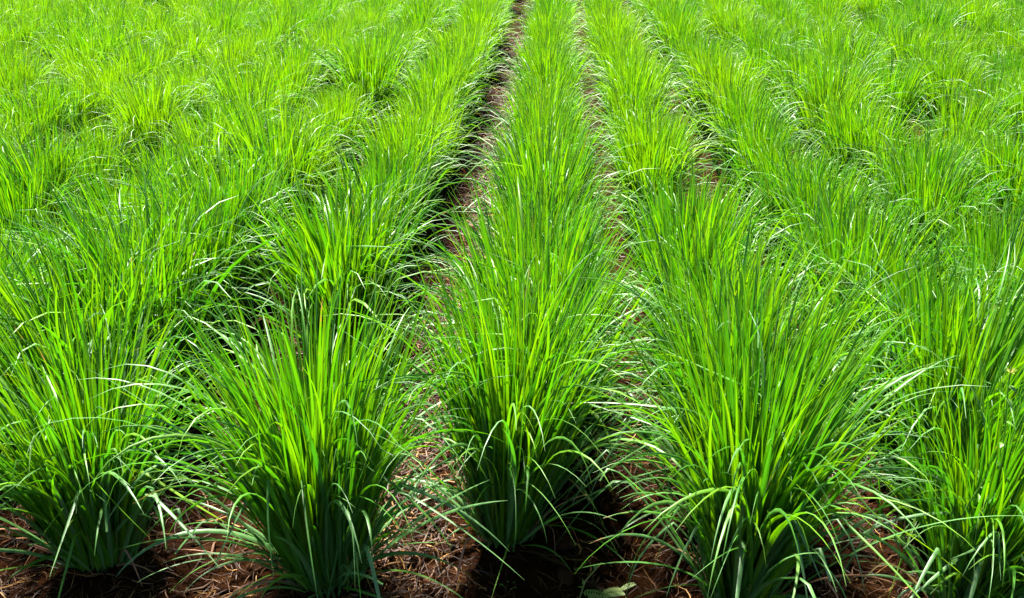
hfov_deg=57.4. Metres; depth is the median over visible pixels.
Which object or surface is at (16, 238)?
grass clump
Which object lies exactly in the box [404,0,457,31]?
grass clump
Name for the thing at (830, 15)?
grass clump
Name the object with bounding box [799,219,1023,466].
grass clump
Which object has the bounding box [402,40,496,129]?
grass clump
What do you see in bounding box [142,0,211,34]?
grass clump
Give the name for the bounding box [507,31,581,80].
grass clump
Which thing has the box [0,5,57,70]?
grass clump
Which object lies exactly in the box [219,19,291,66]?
grass clump
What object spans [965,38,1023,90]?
grass clump
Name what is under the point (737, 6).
grass clump
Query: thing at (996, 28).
grass clump
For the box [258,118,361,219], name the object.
grass clump
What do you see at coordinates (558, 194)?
grass clump
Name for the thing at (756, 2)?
grass clump
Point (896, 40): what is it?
grass clump
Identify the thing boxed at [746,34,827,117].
grass clump
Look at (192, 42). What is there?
grass clump
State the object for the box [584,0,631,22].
grass clump
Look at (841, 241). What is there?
grass clump
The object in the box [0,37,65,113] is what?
grass clump
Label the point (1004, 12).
grass clump
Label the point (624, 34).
grass clump
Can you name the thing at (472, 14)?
grass clump
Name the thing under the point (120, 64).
grass clump
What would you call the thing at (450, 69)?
grass clump
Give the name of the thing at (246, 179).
grass clump
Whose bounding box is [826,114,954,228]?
grass clump
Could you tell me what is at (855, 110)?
grass clump
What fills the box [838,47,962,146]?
grass clump
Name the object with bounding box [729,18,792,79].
grass clump
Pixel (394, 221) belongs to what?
grass clump
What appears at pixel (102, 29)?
grass clump
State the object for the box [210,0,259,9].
grass clump
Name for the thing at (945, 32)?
grass clump
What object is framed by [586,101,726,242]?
grass clump
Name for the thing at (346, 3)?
grass clump
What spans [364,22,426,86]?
grass clump
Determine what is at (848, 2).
grass
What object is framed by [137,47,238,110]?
grass clump
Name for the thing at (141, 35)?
grass clump
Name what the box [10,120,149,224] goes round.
grass clump
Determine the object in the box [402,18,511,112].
grass clump
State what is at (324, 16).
grass clump
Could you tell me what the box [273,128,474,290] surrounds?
grass clump
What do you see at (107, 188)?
grass clump
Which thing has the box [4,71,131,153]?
grass clump
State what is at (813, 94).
grass clump
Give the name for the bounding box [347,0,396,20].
grass clump
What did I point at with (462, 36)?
grass clump
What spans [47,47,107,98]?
grass clump
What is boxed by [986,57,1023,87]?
grass clump
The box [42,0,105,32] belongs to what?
grass clump
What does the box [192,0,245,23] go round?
grass clump
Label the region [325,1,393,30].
grass clump
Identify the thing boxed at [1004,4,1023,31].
grass clump
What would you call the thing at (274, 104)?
grass clump
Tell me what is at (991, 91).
grass clump
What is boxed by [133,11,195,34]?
grass clump
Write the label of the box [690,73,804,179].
grass clump
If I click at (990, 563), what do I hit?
grass clump
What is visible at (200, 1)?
grass clump
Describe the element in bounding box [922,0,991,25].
grass clump
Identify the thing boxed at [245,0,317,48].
grass clump
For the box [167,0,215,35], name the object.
grass clump
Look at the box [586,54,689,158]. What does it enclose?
grass clump
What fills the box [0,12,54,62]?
grass clump
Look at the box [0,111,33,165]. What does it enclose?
grass clump
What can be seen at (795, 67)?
grass clump
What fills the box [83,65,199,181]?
grass clump
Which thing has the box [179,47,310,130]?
grass clump
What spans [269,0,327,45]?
grass clump
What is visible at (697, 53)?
grass clump
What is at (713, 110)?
grass clump
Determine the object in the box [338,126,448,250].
grass clump
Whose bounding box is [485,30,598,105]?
grass clump
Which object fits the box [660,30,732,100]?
grass clump
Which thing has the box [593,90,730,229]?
grass clump
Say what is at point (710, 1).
grass clump
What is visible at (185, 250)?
grass clump
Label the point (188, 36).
grass clump
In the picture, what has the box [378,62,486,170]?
grass clump
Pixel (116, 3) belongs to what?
grass clump
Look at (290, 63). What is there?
grass clump
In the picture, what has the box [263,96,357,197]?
grass clump
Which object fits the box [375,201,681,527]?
grass clump
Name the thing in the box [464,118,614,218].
grass clump
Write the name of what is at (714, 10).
grass clump
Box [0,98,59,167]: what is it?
grass clump
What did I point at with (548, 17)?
grass clump
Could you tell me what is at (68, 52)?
grass clump
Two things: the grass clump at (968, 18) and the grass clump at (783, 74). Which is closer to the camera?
the grass clump at (783, 74)
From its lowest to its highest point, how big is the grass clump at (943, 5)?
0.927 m
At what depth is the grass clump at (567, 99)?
7.83 m
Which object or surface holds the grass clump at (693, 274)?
on the ground at (526, 570)
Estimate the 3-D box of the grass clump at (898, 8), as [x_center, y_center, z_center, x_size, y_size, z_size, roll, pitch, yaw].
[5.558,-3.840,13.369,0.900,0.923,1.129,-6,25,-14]
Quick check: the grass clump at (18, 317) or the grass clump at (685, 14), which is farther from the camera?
the grass clump at (685, 14)
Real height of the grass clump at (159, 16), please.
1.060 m
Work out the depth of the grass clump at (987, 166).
6.11 m
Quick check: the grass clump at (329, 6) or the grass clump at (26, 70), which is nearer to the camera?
the grass clump at (26, 70)
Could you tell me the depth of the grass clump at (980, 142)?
6.68 m
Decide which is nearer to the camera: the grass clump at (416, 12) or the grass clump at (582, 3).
the grass clump at (416, 12)
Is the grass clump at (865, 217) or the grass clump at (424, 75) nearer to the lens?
the grass clump at (865, 217)
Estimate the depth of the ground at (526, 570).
3.79 m
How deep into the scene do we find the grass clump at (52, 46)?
10.98 m
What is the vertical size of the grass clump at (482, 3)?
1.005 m
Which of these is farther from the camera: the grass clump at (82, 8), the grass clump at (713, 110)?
the grass clump at (82, 8)
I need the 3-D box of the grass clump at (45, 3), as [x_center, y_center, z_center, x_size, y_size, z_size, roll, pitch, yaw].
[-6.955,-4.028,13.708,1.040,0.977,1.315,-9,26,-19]
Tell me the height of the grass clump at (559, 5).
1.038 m
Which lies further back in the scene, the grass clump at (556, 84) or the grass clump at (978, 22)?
the grass clump at (978, 22)
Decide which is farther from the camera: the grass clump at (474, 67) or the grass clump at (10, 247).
the grass clump at (474, 67)
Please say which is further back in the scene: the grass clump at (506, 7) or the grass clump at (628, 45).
the grass clump at (506, 7)
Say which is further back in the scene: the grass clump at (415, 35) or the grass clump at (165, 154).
the grass clump at (415, 35)
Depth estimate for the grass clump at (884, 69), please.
9.27 m
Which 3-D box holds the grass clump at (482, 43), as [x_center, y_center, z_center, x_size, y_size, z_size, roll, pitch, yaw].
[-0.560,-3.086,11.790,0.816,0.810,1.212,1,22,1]
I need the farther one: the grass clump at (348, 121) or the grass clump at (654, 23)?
the grass clump at (654, 23)
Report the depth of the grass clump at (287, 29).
11.72 m
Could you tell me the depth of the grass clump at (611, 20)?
12.09 m
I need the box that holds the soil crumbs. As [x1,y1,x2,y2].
[0,348,1023,597]
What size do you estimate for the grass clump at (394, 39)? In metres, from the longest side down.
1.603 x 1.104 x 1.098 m
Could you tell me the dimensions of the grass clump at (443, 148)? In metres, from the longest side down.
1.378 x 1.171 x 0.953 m
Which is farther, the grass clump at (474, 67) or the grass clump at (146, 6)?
the grass clump at (146, 6)
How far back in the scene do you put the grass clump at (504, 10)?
14.84 m
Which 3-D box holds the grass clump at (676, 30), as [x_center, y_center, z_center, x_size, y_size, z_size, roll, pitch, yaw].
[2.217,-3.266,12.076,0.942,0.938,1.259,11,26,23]
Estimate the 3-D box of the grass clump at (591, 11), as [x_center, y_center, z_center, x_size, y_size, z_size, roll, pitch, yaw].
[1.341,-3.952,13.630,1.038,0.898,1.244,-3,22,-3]
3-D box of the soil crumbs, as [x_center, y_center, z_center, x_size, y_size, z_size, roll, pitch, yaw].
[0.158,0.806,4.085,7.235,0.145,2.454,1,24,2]
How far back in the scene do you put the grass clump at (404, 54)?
10.71 m
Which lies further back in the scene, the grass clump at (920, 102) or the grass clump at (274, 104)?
the grass clump at (920, 102)
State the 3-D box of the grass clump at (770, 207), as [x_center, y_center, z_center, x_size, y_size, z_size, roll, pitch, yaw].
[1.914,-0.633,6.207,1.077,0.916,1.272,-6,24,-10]
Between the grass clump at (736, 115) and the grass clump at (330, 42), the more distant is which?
the grass clump at (330, 42)
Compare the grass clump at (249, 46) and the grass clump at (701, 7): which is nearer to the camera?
the grass clump at (249, 46)
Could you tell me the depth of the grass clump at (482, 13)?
13.08 m
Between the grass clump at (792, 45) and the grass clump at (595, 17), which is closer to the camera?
the grass clump at (792, 45)
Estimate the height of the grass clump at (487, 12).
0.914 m
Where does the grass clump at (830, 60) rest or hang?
on the ground at (526, 570)
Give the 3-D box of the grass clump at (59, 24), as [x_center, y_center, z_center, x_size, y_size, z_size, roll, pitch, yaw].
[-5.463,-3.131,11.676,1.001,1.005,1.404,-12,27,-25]
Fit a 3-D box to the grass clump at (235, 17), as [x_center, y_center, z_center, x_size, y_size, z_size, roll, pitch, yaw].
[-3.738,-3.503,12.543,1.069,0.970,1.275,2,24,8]
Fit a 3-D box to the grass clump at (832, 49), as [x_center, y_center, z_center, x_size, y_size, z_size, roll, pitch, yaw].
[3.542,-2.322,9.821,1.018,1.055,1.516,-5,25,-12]
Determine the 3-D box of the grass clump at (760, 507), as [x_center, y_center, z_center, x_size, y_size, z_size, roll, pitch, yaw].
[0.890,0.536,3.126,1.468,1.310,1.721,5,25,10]
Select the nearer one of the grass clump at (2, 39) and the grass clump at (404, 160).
the grass clump at (404, 160)
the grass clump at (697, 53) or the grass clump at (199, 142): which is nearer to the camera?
the grass clump at (199, 142)
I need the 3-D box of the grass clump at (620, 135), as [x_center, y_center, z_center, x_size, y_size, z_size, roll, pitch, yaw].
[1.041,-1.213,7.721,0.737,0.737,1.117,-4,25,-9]
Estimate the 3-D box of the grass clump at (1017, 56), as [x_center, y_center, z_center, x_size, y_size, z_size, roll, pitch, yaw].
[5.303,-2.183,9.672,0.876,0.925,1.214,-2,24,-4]
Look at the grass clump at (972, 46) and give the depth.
10.93 m
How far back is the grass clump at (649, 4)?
14.16 m
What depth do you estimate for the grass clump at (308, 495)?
3.19 m
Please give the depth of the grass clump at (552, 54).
10.20 m
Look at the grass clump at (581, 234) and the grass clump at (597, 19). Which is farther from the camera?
the grass clump at (597, 19)
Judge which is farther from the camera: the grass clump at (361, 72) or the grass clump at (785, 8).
the grass clump at (785, 8)
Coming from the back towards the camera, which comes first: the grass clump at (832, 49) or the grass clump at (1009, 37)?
the grass clump at (1009, 37)
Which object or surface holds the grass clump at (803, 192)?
on the ground at (526, 570)
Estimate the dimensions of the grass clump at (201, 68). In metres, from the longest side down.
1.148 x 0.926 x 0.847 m
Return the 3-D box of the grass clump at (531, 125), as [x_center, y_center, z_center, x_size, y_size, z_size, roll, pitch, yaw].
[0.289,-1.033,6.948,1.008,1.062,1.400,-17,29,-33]
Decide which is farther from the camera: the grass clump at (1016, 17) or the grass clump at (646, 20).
the grass clump at (646, 20)
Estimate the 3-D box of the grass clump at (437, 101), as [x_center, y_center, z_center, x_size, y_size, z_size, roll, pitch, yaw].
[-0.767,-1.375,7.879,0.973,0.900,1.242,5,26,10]
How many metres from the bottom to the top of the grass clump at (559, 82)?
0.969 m
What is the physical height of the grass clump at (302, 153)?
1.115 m
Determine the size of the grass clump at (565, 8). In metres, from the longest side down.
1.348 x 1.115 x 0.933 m
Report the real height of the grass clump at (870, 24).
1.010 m
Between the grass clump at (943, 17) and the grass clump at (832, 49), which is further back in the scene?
the grass clump at (943, 17)
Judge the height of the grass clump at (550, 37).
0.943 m
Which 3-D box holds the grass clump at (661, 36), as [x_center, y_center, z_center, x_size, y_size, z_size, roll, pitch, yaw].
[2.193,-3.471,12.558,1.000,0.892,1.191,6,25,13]
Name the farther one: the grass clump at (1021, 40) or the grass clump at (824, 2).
the grass clump at (824, 2)
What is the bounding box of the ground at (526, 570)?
[0,0,1006,597]
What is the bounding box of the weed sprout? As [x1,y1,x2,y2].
[578,562,635,597]
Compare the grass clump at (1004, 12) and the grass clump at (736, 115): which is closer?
the grass clump at (736, 115)
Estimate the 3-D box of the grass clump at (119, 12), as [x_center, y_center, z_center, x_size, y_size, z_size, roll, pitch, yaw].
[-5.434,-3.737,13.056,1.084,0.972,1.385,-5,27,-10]
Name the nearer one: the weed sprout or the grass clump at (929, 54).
the weed sprout
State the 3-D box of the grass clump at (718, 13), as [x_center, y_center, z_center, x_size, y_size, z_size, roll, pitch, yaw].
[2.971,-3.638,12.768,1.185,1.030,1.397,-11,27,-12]
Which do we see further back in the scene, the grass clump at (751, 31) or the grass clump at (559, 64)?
the grass clump at (751, 31)
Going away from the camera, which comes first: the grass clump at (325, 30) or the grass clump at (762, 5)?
the grass clump at (325, 30)
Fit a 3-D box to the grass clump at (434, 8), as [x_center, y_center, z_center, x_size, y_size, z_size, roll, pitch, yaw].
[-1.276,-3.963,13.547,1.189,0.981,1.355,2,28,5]
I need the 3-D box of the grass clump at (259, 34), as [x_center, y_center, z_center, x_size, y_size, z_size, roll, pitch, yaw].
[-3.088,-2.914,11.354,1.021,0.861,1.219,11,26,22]
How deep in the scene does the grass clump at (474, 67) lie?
9.96 m
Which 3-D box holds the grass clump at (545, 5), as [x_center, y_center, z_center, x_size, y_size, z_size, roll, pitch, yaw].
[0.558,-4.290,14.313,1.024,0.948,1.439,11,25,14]
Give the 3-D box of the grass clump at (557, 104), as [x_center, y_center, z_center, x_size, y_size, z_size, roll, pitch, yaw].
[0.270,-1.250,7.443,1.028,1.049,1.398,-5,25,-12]
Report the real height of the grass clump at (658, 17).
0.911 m
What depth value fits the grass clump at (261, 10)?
13.83 m
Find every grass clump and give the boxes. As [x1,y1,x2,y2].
[0,0,24,32]
[0,0,46,36]
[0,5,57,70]
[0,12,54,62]
[0,19,21,52]
[0,33,56,80]
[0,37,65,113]
[0,38,47,77]
[0,47,67,105]
[0,66,41,130]
[0,69,94,153]
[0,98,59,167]
[0,105,134,246]
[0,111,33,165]
[0,146,94,282]
[0,160,297,437]
[0,189,134,306]
[0,199,246,486]
[0,200,85,467]
[0,212,82,368]
[0,268,261,597]
[4,0,57,22]
[4,2,78,34]
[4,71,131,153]
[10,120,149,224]
[24,21,99,94]
[25,140,193,263]
[28,8,106,47]
[28,250,542,597]
[34,24,127,81]
[40,109,155,195]
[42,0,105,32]
[43,10,154,72]
[46,7,125,43]
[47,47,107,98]
[49,44,168,97]
[51,155,296,358]
[59,2,103,19]
[60,55,158,134]
[67,0,131,13]
[71,0,145,33]
[73,30,191,101]
[80,10,168,60]
[83,0,151,22]
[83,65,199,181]
[90,123,314,315]
[92,64,213,138]
[92,122,232,213]
[110,35,187,77]
[113,2,189,49]
[121,1,163,21]
[122,0,162,16]
[123,57,225,136]
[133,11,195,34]
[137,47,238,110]
[139,15,224,72]
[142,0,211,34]
[145,84,286,179]
[146,12,232,45]
[147,97,245,195]
[162,54,245,121]
[164,0,230,18]
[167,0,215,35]
[169,22,229,62]
[175,36,269,84]
[176,0,259,45]
[177,92,357,248]
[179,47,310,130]
[187,1,263,37]
[187,23,278,71]
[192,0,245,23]
[192,71,319,141]
[194,150,312,271]
[199,147,457,376]
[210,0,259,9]
[216,0,268,31]
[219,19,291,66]
[224,24,294,57]
[238,4,309,61]
[238,30,339,107]
[242,1,275,26]
[242,40,335,121]
[243,57,329,129]
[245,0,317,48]
[252,0,297,9]
[252,0,304,16]
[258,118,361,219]
[262,169,453,321]
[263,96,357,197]
[267,29,344,108]
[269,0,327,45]
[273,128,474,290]
[277,84,380,180]
[287,217,718,595]
[288,0,338,35]
[288,16,364,99]
[290,13,364,82]
[293,0,347,28]
[293,76,386,160]
[305,0,349,13]
[305,29,414,138]
[306,6,376,42]
[308,0,350,19]
[308,23,420,120]
[310,72,400,152]
[324,0,357,22]
[324,16,426,116]
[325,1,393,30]
[326,15,378,47]
[333,96,471,233]
[337,0,400,26]
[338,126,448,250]
[339,4,398,36]
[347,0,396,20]
[352,30,424,106]
[355,0,406,19]
[356,0,401,32]
[356,85,498,212]
[362,15,435,77]
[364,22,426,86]
[366,79,474,179]
[373,19,431,72]
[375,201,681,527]
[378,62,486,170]
[378,159,672,438]
[380,50,489,156]
[385,0,449,65]
[386,0,454,56]
[387,10,441,72]
[390,0,450,23]
[392,35,497,147]
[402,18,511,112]
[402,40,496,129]
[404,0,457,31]
[407,16,508,91]
[411,33,509,121]
[423,0,453,39]
[431,170,622,338]
[434,100,652,242]
[438,0,515,78]
[442,25,500,92]
[443,0,511,61]
[444,0,519,50]
[445,0,514,69]
[448,135,632,277]
[449,21,496,79]
[450,0,512,32]
[457,0,516,53]
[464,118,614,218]
[467,85,614,206]
[475,74,596,162]
[483,79,613,154]
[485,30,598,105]
[493,40,594,110]
[494,62,604,132]
[495,0,517,42]
[498,62,600,127]
[502,39,593,111]
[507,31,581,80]
[511,5,584,58]
[515,1,592,54]
[516,0,587,39]
[516,8,571,32]
[516,20,590,66]
[517,19,583,50]
[520,0,587,34]
[523,0,578,31]
[555,202,946,566]
[558,241,1018,597]
[569,0,661,85]
[574,33,670,118]
[574,76,682,175]
[575,19,665,100]
[576,4,638,66]
[578,0,626,33]
[578,0,636,57]
[578,3,651,77]
[578,45,695,139]
[583,15,653,87]
[583,34,660,103]
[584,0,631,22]
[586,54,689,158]
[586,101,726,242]
[589,41,671,126]
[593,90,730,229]
[593,153,796,329]
[593,195,878,426]
[594,157,820,383]
[597,108,662,191]
[630,0,648,38]
[635,0,699,49]
[638,0,712,67]
[639,0,668,42]
[639,0,688,56]
[642,0,700,59]
[643,6,706,69]
[646,9,713,82]
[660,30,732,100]
[662,29,759,113]
[668,32,762,121]
[669,46,797,148]
[671,47,755,133]
[682,73,781,163]
[686,0,723,26]
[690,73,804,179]
[692,0,747,20]
[693,0,739,44]
[693,0,775,47]
[697,92,812,196]
[704,0,758,22]
[704,3,784,62]
[705,103,816,224]
[712,133,893,266]
[715,7,796,65]
[724,25,805,95]
[724,123,850,241]
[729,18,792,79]
[732,35,806,107]
[734,0,789,22]
[742,168,1015,398]
[743,0,801,19]
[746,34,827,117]
[752,0,820,25]
[755,147,928,299]
[759,173,931,337]
[760,42,868,146]
[760,43,848,131]
[769,9,819,32]
[773,15,816,44]
[777,57,905,169]
[779,43,909,139]
[781,11,845,63]
[784,21,845,48]
[787,17,907,70]
[790,83,909,180]
[792,0,830,29]
[793,85,936,209]
[797,0,876,24]
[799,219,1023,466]
[802,28,906,75]
[803,5,850,26]
[808,2,861,36]
[822,329,1023,597]
[823,16,867,48]
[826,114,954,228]
[836,7,921,63]
[836,209,1023,597]
[837,57,916,102]
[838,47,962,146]
[838,135,1023,294]
[841,18,889,49]
[845,114,1015,237]
[851,0,905,33]
[867,1,939,30]
[867,14,960,88]
[873,0,935,26]
[873,21,950,66]
[893,29,996,115]
[894,0,983,40]
[894,44,997,127]
[895,78,1023,151]
[895,187,1023,313]
[904,110,1011,211]
[908,190,1023,349]
[911,43,1017,136]
[918,18,1011,59]
[921,0,973,13]
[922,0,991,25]
[923,18,984,63]
[936,60,1023,152]
[936,123,1023,235]
[938,0,1012,42]
[939,110,1023,251]
[940,65,1023,124]
[941,27,1011,65]
[945,240,1023,365]
[957,7,1016,45]
[958,40,1022,70]
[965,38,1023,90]
[968,7,1023,50]
[970,63,1023,157]
[980,44,1023,86]
[983,0,1023,24]
[984,18,1023,58]
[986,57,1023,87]
[992,0,1023,26]
[999,21,1023,56]
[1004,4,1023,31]
[1004,112,1023,140]
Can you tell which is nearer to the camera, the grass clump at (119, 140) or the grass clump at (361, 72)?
the grass clump at (119, 140)
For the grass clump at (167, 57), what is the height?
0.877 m
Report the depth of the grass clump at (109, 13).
12.48 m
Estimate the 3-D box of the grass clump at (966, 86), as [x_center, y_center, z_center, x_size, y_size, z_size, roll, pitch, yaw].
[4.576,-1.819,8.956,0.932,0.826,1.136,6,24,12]
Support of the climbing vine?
on the ground at (526, 570)
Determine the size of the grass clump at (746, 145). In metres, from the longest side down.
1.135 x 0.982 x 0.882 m
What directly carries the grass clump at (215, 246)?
on the ground at (526, 570)
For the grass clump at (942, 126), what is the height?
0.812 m
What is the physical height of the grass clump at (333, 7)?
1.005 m
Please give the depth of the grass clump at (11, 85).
8.50 m
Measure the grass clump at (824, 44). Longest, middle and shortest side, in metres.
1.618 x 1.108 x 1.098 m
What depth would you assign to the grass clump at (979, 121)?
7.41 m
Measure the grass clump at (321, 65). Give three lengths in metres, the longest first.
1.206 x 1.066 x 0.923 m
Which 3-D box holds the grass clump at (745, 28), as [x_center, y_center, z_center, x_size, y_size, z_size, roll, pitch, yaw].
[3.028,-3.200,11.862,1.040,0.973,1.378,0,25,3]
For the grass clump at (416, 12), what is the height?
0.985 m
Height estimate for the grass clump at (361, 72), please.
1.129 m
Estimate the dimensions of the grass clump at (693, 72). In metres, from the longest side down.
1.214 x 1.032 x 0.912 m
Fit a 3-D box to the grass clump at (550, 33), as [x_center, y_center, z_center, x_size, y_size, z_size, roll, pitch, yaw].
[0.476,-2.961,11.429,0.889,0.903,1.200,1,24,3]
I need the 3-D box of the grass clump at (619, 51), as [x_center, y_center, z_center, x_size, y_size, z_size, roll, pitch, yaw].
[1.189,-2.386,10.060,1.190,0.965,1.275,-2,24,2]
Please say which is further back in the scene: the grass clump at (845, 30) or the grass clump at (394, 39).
the grass clump at (845, 30)
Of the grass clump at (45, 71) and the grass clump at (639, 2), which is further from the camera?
the grass clump at (639, 2)
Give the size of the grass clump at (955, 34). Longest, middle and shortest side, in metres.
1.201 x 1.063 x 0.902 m
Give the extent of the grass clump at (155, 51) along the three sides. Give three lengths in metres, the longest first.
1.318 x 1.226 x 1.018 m
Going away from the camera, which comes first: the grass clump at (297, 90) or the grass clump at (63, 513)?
the grass clump at (63, 513)
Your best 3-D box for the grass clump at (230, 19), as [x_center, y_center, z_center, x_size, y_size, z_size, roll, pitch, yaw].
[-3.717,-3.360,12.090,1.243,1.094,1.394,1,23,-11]
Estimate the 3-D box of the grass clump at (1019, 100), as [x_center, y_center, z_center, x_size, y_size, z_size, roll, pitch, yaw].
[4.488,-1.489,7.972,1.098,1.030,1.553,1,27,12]
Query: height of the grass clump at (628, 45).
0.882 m
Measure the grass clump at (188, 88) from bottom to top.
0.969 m
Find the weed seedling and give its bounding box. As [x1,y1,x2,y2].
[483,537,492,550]
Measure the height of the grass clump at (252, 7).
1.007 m
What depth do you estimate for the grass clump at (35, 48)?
10.68 m
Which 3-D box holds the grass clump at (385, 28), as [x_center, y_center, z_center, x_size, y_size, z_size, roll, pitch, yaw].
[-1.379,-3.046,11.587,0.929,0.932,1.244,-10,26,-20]
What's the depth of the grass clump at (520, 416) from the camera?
3.40 m
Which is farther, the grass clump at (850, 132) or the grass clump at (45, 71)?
the grass clump at (45, 71)
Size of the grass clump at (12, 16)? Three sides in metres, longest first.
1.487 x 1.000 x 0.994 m
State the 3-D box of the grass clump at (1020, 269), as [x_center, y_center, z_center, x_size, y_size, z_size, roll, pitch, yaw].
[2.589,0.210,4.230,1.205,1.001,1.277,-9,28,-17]
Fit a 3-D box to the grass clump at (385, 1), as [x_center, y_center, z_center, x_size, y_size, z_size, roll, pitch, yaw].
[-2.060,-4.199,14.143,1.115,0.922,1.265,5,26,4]
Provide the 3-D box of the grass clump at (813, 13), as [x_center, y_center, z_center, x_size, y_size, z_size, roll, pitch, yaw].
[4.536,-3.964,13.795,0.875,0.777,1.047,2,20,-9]
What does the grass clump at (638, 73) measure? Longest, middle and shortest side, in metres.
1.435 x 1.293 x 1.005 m
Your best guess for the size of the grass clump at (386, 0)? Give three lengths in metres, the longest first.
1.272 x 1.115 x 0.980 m
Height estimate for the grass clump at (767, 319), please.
1.304 m
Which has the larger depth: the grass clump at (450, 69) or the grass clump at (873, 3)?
the grass clump at (873, 3)
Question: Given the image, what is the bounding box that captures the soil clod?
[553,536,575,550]
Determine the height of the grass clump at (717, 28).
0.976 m
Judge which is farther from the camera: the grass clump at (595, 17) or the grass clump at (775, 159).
the grass clump at (595, 17)
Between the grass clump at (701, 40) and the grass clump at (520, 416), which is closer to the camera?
the grass clump at (520, 416)
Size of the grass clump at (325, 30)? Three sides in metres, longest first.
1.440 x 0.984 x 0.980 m
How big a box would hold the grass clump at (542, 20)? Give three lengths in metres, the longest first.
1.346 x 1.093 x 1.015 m
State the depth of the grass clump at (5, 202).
5.88 m
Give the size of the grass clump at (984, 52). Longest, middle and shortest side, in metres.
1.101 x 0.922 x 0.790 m
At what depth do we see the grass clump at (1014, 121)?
7.69 m
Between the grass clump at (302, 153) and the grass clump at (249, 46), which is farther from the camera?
the grass clump at (249, 46)
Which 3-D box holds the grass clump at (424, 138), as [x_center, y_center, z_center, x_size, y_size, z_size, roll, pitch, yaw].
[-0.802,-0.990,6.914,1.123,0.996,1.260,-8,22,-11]
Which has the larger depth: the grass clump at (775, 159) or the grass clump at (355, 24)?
the grass clump at (355, 24)
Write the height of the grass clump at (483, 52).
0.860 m
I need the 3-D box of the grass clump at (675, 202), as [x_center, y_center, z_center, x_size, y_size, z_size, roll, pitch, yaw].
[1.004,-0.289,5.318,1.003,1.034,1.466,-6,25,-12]
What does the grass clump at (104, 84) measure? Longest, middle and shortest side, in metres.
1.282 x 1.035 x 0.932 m
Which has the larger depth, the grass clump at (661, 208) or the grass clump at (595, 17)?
the grass clump at (595, 17)
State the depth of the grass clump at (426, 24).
12.50 m
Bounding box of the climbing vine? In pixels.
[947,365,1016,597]
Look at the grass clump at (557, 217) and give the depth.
4.95 m
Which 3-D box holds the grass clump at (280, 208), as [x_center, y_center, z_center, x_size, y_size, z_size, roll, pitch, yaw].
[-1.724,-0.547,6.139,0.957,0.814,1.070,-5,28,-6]
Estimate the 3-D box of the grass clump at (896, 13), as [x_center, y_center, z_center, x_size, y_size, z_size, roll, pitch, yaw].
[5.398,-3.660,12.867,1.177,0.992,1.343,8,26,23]
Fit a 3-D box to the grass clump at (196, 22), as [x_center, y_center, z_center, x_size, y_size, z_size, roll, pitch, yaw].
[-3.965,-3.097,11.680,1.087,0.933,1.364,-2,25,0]
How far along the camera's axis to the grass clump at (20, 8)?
13.15 m
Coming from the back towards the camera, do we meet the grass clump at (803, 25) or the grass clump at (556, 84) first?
the grass clump at (803, 25)
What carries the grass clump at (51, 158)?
on the ground at (526, 570)
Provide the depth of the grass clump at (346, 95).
8.40 m
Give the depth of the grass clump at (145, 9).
13.40 m
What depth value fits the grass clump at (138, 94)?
8.09 m
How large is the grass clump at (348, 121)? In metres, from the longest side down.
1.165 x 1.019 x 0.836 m
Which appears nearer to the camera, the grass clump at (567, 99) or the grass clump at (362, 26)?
the grass clump at (567, 99)
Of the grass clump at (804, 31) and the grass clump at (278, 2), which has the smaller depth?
the grass clump at (804, 31)
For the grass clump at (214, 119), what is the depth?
7.52 m
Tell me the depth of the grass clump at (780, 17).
12.86 m
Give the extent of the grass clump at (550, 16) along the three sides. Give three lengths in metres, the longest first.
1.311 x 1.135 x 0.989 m
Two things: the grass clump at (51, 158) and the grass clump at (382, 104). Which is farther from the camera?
the grass clump at (382, 104)
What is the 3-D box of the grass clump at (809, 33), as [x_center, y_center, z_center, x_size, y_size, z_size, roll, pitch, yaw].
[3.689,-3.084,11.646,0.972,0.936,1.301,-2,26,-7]
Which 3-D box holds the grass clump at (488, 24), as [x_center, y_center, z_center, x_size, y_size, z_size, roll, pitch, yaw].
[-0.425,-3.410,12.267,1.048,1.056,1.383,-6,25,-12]
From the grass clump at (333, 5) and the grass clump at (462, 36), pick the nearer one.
the grass clump at (462, 36)
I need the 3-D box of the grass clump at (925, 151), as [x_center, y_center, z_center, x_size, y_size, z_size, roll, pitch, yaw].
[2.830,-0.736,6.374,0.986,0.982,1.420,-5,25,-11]
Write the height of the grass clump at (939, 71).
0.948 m
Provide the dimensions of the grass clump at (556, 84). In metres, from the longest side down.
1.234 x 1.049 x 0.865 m
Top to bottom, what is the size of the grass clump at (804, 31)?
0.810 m
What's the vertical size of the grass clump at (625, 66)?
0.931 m
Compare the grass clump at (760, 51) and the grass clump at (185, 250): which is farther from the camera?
the grass clump at (760, 51)
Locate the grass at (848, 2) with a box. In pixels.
[0,0,1023,441]
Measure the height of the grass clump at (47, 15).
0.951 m
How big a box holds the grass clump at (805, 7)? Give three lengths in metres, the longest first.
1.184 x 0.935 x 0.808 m
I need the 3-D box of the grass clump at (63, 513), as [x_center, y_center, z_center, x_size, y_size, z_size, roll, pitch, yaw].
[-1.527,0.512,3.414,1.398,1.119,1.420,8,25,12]
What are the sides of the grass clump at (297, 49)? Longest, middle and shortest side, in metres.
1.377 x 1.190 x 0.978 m
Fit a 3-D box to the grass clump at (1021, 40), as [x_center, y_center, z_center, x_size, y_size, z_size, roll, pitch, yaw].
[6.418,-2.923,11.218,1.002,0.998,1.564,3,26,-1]
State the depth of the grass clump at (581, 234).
4.35 m
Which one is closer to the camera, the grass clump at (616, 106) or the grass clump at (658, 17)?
the grass clump at (616, 106)

